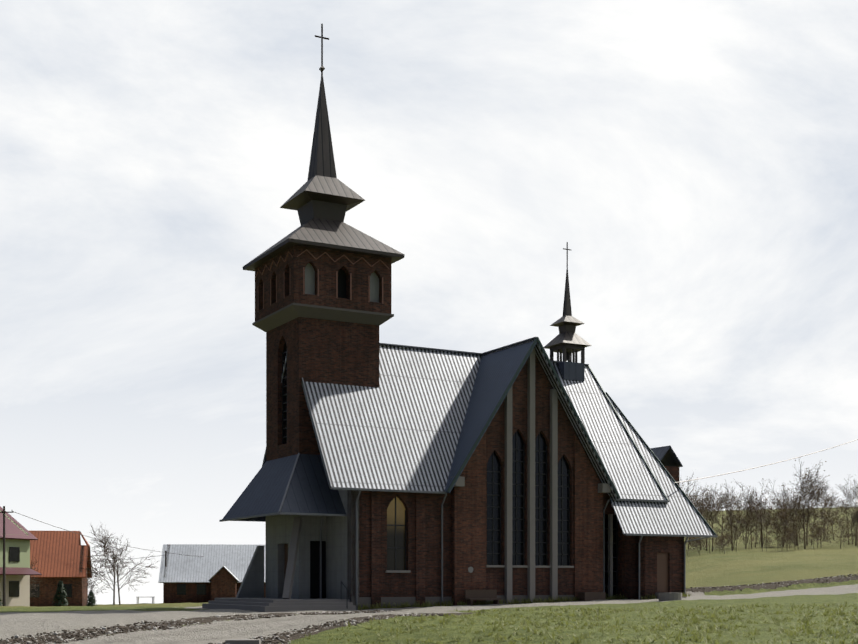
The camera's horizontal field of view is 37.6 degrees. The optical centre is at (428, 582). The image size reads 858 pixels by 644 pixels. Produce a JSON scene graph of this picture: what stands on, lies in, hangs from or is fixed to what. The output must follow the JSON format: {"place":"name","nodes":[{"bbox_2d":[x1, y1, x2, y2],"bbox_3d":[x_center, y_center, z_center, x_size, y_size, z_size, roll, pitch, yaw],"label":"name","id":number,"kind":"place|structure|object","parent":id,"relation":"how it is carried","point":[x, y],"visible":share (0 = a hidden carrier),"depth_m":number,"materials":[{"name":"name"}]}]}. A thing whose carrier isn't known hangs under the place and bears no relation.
{"place":"outdoors","nodes":[
{"label":"outdoors","id":0,"kind":"place"},
{"bbox_2d":[0,506,41,605],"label":"green house","id":1,"kind":"structure","parent":0,"point":[17,534],"depth_m":111.83,"materials":[{"name":"paint"}]},
{"bbox_2d":[9,547,205,596],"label":"house windows","id":2,"kind":"structure","parent":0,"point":[14,554],"depth_m":121.30,"materials":[{"name":"black glass"}]},
{"bbox_2d":[163,544,265,602],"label":"metal house walls","id":3,"kind":"structure","parent":0,"point":[223,584],"depth_m":142.12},
{"bbox_2d":[158,544,265,582],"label":"metal roof","id":4,"kind":"structure","parent":3,"relation":"on","point":[234,561],"depth_m":144.40,"materials":[{"name":"silver metal"}]},
{"bbox_2d":[0,507,857,643],"bbox_3d":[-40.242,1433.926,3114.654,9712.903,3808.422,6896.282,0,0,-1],"label":"ground","id":5,"kind":"structure","parent":0,"point":[776,564],"depth_m":53.04,"materials":[{"name":"green plant"}]},
{"bbox_2d":[30,557,41,597],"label":"bare tree","id":6,"kind":"object","parent":5,"relation":"on","point":[31,580],"visible":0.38,"depth_m":116.19,"materials":[{"name":"brown plant"}]},
{"bbox_2d":[29,531,91,606],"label":"brick house","id":7,"kind":"structure","parent":5,"relation":"on","point":[60,556],"depth_m":122.83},
{"bbox_2d":[52,581,68,605],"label":"conifer","id":8,"kind":"object","parent":5,"relation":"on","point":[61,598],"visible":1,"depth_m":106.16,"materials":[{"name":"green plant"}]},
{"bbox_2d":[0,506,166,605],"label":"utility poles","id":9,"kind":"object","parent":5,"relation":"on","point":[4,582],"visible":0.77,"depth_m":103.28,"materials":[{"name":"brown wood"}]},
{"bbox_2d":[12,439,857,561],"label":"power lines","id":10,"kind":"object","parent":9,"relation":"hanging from","point":[675,482],"visible":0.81,"depth_m":86.22,"materials":[{"name":"metal"}]},
{"bbox_2d":[86,590,95,606],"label":"conifer","id":11,"kind":"object","parent":5,"relation":"on","point":[91,598],"visible":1,"depth_m":110.26,"materials":[{"name":"green plant"}]},
{"bbox_2d":[86,570,111,594],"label":"bare tree","id":12,"kind":"object","parent":5,"relation":"on","point":[89,583],"visible":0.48,"depth_m":128.99,"materials":[{"name":"brown plant"}]},
{"bbox_2d":[80,524,155,604],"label":"bare tree","id":13,"kind":"object","parent":5,"relation":"on","point":[104,537],"visible":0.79,"depth_m":124.78,"materials":[{"name":"brown plant"}]},
{"bbox_2d":[89,531,158,604],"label":"bare tree","id":14,"kind":"object","parent":5,"relation":"on","point":[115,558],"visible":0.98,"depth_m":123.97,"materials":[{"name":"brown plant"}]},
{"bbox_2d":[225,639,260,643],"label":"concrete slab","id":15,"kind":"structure","parent":5,"relation":"on","point":[244,641],"depth_m":44.73,"materials":[{"name":"grey concrete"}]},
{"bbox_2d":[2,574,852,643],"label":"stones","id":16,"kind":"object","parent":5,"relation":"on","point":[116,630],"visible":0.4,"depth_m":47.54,"materials":[{"name":"grey stone"}]},
{"bbox_2d":[0,573,857,643],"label":"verge clods","id":17,"kind":"object","parent":5,"relation":"on","point":[65,634],"visible":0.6,"depth_m":48.55,"materials":[{"name":"brown soil"}]},
{"bbox_2d":[465,590,605,604],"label":"bench","id":18,"kind":"object","parent":5,"relation":"on","point":[471,596],"visible":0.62,"depth_m":65.79,"materials":[{"name":"brown wood"}]},
{"bbox_2d":[298,592,857,643],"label":"grass tufts","id":19,"kind":"object","parent":5,"relation":"on","point":[791,633],"visible":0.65,"depth_m":45.86,"materials":[{"name":"green plant"}]},
{"bbox_2d":[685,537,699,551],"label":"tree","id":20,"kind":"object","parent":5,"relation":"on","point":[691,543],"visible":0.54,"depth_m":131.52,"materials":[{"name":"brown plant"}]},
{"bbox_2d":[679,475,712,505],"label":"tree","id":21,"kind":"object","parent":5,"relation":"on","point":[693,495],"visible":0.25,"depth_m":140.31,"materials":[{"name":"brown plant"}]},
{"bbox_2d":[693,537,707,550],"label":"tree","id":22,"kind":"object","parent":5,"relation":"on","point":[700,543],"visible":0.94,"depth_m":129.27,"materials":[{"name":"brown plant"}]},
{"bbox_2d":[689,490,716,515],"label":"tree","id":23,"kind":"object","parent":5,"relation":"on","point":[703,500],"visible":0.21,"depth_m":170.19,"materials":[{"name":"brown plant"}]},
{"bbox_2d":[694,484,725,551],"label":"tree","id":24,"kind":"object","parent":5,"relation":"on","point":[709,507],"visible":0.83,"depth_m":137.04,"materials":[{"name":"brown plant"}]},
{"bbox_2d":[695,521,724,548],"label":"tree","id":25,"kind":"object","parent":5,"relation":"on","point":[709,539],"visible":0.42,"depth_m":130.11,"materials":[{"name":"brown plant"}]},
{"bbox_2d":[691,488,742,550],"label":"tree","id":26,"kind":"object","parent":5,"relation":"on","point":[707,516],"visible":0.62,"depth_m":141.15,"materials":[{"name":"brown plant"}]},
{"bbox_2d":[698,488,742,541],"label":"tree","id":27,"kind":"object","parent":5,"relation":"on","point":[727,514],"visible":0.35,"depth_m":149.53,"materials":[{"name":"brown plant"}]},
{"bbox_2d":[710,531,731,553],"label":"tree","id":28,"kind":"object","parent":5,"relation":"on","point":[717,544],"visible":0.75,"depth_m":131.12,"materials":[{"name":"brown plant"}]},
{"bbox_2d":[705,483,747,548],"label":"tree","id":29,"kind":"object","parent":5,"relation":"on","point":[729,504],"visible":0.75,"depth_m":142.13,"materials":[{"name":"brown plant"}]},
{"bbox_2d":[721,530,742,550],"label":"tree","id":30,"kind":"object","parent":5,"relation":"on","point":[726,534],"visible":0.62,"depth_m":138.03,"materials":[{"name":"brown plant"}]},
{"bbox_2d":[714,516,752,548],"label":"tree","id":31,"kind":"object","parent":5,"relation":"on","point":[734,527],"visible":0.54,"depth_m":145.78,"materials":[{"name":"brown plant"}]},
{"bbox_2d":[719,501,752,544],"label":"tree","id":32,"kind":"object","parent":5,"relation":"on","point":[735,520],"visible":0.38,"depth_m":160.87,"materials":[{"name":"brown plant"}]},
{"bbox_2d":[726,529,747,551],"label":"tree","id":33,"kind":"object","parent":5,"relation":"on","point":[736,535],"visible":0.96,"depth_m":136.97,"materials":[{"name":"brown plant"}]},
{"bbox_2d":[726,500,765,542],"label":"tree","id":34,"kind":"object","parent":5,"relation":"on","point":[744,517],"visible":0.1,"depth_m":169.03,"materials":[{"name":"brown plant"}]},
{"bbox_2d":[735,515,760,548],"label":"tree","id":35,"kind":"object","parent":5,"relation":"on","point":[748,527],"visible":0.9,"depth_m":144.46,"materials":[{"name":"brown plant"}]},
{"bbox_2d":[724,504,775,546],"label":"tree","id":36,"kind":"object","parent":5,"relation":"on","point":[769,517],"visible":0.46,"depth_m":149.65,"materials":[{"name":"brown plant"}]},
{"bbox_2d":[745,533,757,547],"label":"tree","id":37,"kind":"object","parent":5,"relation":"on","point":[753,538],"visible":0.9,"depth_m":138.98,"materials":[{"name":"brown plant"}]},
{"bbox_2d":[730,491,777,548],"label":"tree","id":38,"kind":"object","parent":5,"relation":"on","point":[750,505],"visible":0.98,"depth_m":144.84,"materials":[{"name":"brown plant"}]},
{"bbox_2d":[741,514,772,543],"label":"tree","id":39,"kind":"object","parent":5,"relation":"on","point":[762,527],"visible":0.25,"depth_m":160.56,"materials":[{"name":"brown plant"}]},
{"bbox_2d":[736,493,780,531],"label":"tree","id":40,"kind":"object","parent":5,"relation":"on","point":[760,511],"visible":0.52,"depth_m":152.75,"materials":[{"name":"brown plant"}]},
{"bbox_2d":[756,536,772,550],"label":"tree","id":41,"kind":"object","parent":5,"relation":"on","point":[766,547],"visible":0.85,"depth_m":132.86,"materials":[{"name":"brown plant"}]},
{"bbox_2d":[728,478,802,546],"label":"tree","id":42,"kind":"object","parent":5,"relation":"on","point":[753,497],"visible":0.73,"depth_m":148.18,"materials":[{"name":"brown plant"}]},
{"bbox_2d":[756,530,774,551],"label":"tree","id":43,"kind":"object","parent":5,"relation":"on","point":[763,539],"visible":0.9,"depth_m":132.88,"materials":[{"name":"brown plant"}]},
{"bbox_2d":[750,507,782,541],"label":"tree","id":44,"kind":"object","parent":5,"relation":"on","point":[768,521],"visible":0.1,"depth_m":169.54,"materials":[{"name":"brown plant"}]},
{"bbox_2d":[759,492,796,539],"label":"tree","id":45,"kind":"object","parent":5,"relation":"on","point":[782,506],"visible":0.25,"depth_m":171.97,"materials":[{"name":"brown plant"}]},
{"bbox_2d":[768,513,790,540],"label":"tree","id":46,"kind":"object","parent":5,"relation":"on","point":[779,525],"visible":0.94,"depth_m":143.92,"materials":[{"name":"brown plant"}]},
{"bbox_2d":[769,523,791,543],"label":"tree","id":47,"kind":"object","parent":5,"relation":"on","point":[778,535],"visible":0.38,"depth_m":147.71,"materials":[{"name":"brown plant"}]},
{"bbox_2d":[774,529,793,548],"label":"tree","id":48,"kind":"object","parent":5,"relation":"on","point":[786,537],"visible":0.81,"depth_m":132.59,"materials":[{"name":"brown plant"}]},
{"bbox_2d":[775,531,798,548],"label":"tree","id":49,"kind":"object","parent":5,"relation":"on","point":[792,538],"visible":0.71,"depth_m":133.00,"materials":[{"name":"brown plant"}]},
{"bbox_2d":[778,526,798,548],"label":"tree","id":50,"kind":"object","parent":5,"relation":"on","point":[789,535],"visible":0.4,"depth_m":140.48,"materials":[{"name":"brown plant"}]},
{"bbox_2d":[769,504,812,545],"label":"tree","id":51,"kind":"object","parent":5,"relation":"on","point":[792,515],"visible":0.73,"depth_m":145.16,"materials":[{"name":"brown plant"}]},
{"bbox_2d":[766,492,821,544],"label":"tree","id":52,"kind":"object","parent":5,"relation":"on","point":[787,514],"visible":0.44,"depth_m":149.80,"materials":[{"name":"brown plant"}]},
{"bbox_2d":[776,492,811,540],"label":"tree","id":53,"kind":"object","parent":5,"relation":"on","point":[788,506],"visible":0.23,"depth_m":159.72,"materials":[{"name":"brown plant"}]},
{"bbox_2d":[784,519,809,545],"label":"tree","id":54,"kind":"object","parent":5,"relation":"on","point":[791,530],"visible":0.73,"depth_m":134.91,"materials":[{"name":"brown plant"}]},
{"bbox_2d":[764,457,833,543],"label":"tree","id":55,"kind":"object","parent":5,"relation":"on","point":[800,489],"visible":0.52,"depth_m":151.11,"materials":[{"name":"brown plant"}]},
{"bbox_2d":[772,497,833,536],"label":"tree","id":56,"kind":"object","parent":5,"relation":"on","point":[793,507],"visible":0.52,"depth_m":148.12,"materials":[{"name":"brown plant"}]},
{"bbox_2d":[785,510,824,534],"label":"tree","id":57,"kind":"object","parent":5,"relation":"on","point":[802,521],"visible":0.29,"depth_m":165.40,"materials":[{"name":"brown plant"}]},
{"bbox_2d":[780,471,834,548],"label":"tree","id":58,"kind":"object","parent":5,"relation":"on","point":[812,493],"visible":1,"depth_m":136.90,"materials":[{"name":"brown plant"}]},
{"bbox_2d":[803,526,824,545],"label":"tree","id":59,"kind":"object","parent":5,"relation":"on","point":[814,535],"visible":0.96,"depth_m":136.45,"materials":[{"name":"green plant"}]},
{"bbox_2d":[797,494,838,543],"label":"tree","id":60,"kind":"object","parent":5,"relation":"on","point":[813,514],"visible":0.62,"depth_m":149.39,"materials":[{"name":"brown plant"}]},
{"bbox_2d":[791,474,847,545],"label":"tree","id":61,"kind":"object","parent":5,"relation":"on","point":[799,485],"visible":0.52,"depth_m":150.21,"materials":[{"name":"brown plant"}]},
{"bbox_2d":[808,524,832,540],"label":"tree","id":62,"kind":"object","parent":5,"relation":"on","point":[820,534],"visible":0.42,"depth_m":140.28,"materials":[{"name":"green plant"}]},
{"bbox_2d":[808,519,838,547],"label":"tree","id":63,"kind":"object","parent":5,"relation":"on","point":[818,527],"visible":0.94,"depth_m":138.68,"materials":[{"name":"green plant"}]},
{"bbox_2d":[816,487,850,536],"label":"tree","id":64,"kind":"object","parent":5,"relation":"on","point":[826,496],"visible":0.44,"depth_m":166.54,"materials":[{"name":"brown plant"}]},
{"bbox_2d":[816,506,852,539],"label":"tree","id":65,"kind":"object","parent":5,"relation":"on","point":[835,521],"visible":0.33,"depth_m":171.22,"materials":[{"name":"brown plant"}]},
{"bbox_2d":[826,517,853,548],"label":"tree","id":66,"kind":"object","parent":5,"relation":"on","point":[845,528],"visible":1,"depth_m":137.42,"materials":[{"name":"green plant"}]},
{"bbox_2d":[826,502,857,544],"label":"tree","id":67,"kind":"object","parent":5,"relation":"on","point":[846,508],"visible":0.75,"depth_m":150.03,"materials":[{"name":"brown plant"}]},
{"bbox_2d":[837,532,850,543],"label":"tree","id":68,"kind":"object","parent":5,"relation":"on","point":[842,536],"visible":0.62,"depth_m":142.29,"materials":[{"name":"green plant"}]},
{"bbox_2d":[832,474,857,545],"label":"tree","id":69,"kind":"object","parent":5,"relation":"on","point":[852,499],"visible":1,"depth_m":144.75,"materials":[{"name":"brown plant"}]},
{"bbox_2d":[843,511,857,543],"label":"tree","id":70,"kind":"object","parent":5,"relation":"on","point":[854,524],"visible":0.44,"depth_m":150.01,"materials":[{"name":"brown plant"}]},
{"bbox_2d":[848,528,857,547],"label":"tree","id":71,"kind":"object","parent":5,"relation":"on","point":[854,535],"visible":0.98,"depth_m":136.41,"materials":[{"name":"green plant"}]},
{"bbox_2d":[0,0,857,604],"label":"sky","id":72,"kind":"structure","parent":0,"point":[695,162],"materials":[{"name":"white"}]},
{"bbox_2d":[202,245,685,611],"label":"church","id":73,"kind":"structure","parent":0,"point":[331,351],"depth_m":66.84,"materials":[{"name":"brown brick"}]},
{"bbox_2d":[236,490,358,601],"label":"porch wall","id":74,"kind":"structure","parent":73,"relation":"attached to","point":[280,527],"depth_m":65.15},
{"bbox_2d":[255,249,388,311],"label":"decorative brickwork","id":75,"kind":"object","parent":73,"relation":"on","point":[318,277],"visible":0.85,"depth_m":65.68,"materials":[{"name":"brown brick"}]},
{"bbox_2d":[305,263,472,572],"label":"louvers","id":76,"kind":"object","parent":73,"relation":"attached to","point":[310,282],"visible":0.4,"depth_m":65.02,"materials":[{"name":"grey wood"}]},
{"bbox_2d":[252,303,573,608],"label":"stone ledge","id":77,"kind":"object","parent":73,"relation":"attached to","point":[281,316],"depth_m":65.55,"materials":[{"name":"concrete"}]},
{"bbox_2d":[243,24,584,362],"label":"roof trim","id":78,"kind":"structure","parent":73,"relation":"attached to","point":[307,205],"depth_m":67.11,"materials":[{"name":"black metal"}]},
{"bbox_2d":[244,77,591,348],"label":"tower roofs","id":79,"kind":"structure","parent":73,"relation":"attached to","point":[322,177],"depth_m":67.27,"materials":[{"name":"grey metal"}]},
{"bbox_2d":[282,351,617,608],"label":"window frames","id":80,"kind":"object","parent":73,"relation":"attached to","point":[539,508],"visible":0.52,"depth_m":67.71,"materials":[{"name":"black metal"}]},
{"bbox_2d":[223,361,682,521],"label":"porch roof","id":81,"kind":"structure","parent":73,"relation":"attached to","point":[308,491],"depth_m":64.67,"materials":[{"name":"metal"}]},
{"bbox_2d":[219,337,717,609],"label":"gutters","id":82,"kind":"object","parent":73,"relation":"attached to","point":[368,489],"visible":0.94,"depth_m":65.20,"materials":[{"name":"black metal"}]},
{"bbox_2d":[284,544,667,591],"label":"church doors","id":83,"kind":"structure","parent":73,"relation":"attached to","point":[662,572],"depth_m":70.77,"materials":[{"name":"black wood"}]},
{"bbox_2d":[347,490,623,599],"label":"brick wall","id":84,"kind":"structure","parent":73,"relation":"attached to","point":[397,584],"depth_m":64.48,"materials":[{"name":"brown brick"}]},
{"bbox_2d":[262,339,713,534],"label":"roof","id":85,"kind":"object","parent":73,"relation":"attached to","point":[400,428],"visible":0.52,"depth_m":68.14,"materials":[{"name":"grey metal"}]},
{"bbox_2d":[453,432,602,605],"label":"church brick piers","id":86,"kind":"structure","parent":73,"relation":"attached to","point":[469,523],"depth_m":66.17,"materials":[{"name":"brown brick"}]},
{"bbox_2d":[447,337,716,534],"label":"roof fascia","id":87,"kind":"structure","parent":73,"relation":"attached to","point":[570,403],"depth_m":68.61,"materials":[{"name":"black metal"}]},
{"bbox_2d":[445,341,536,492],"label":"roof","id":88,"kind":"structure","parent":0,"point":[496,372],"depth_m":67.55,"materials":[{"name":"grey metal"}]}
]}

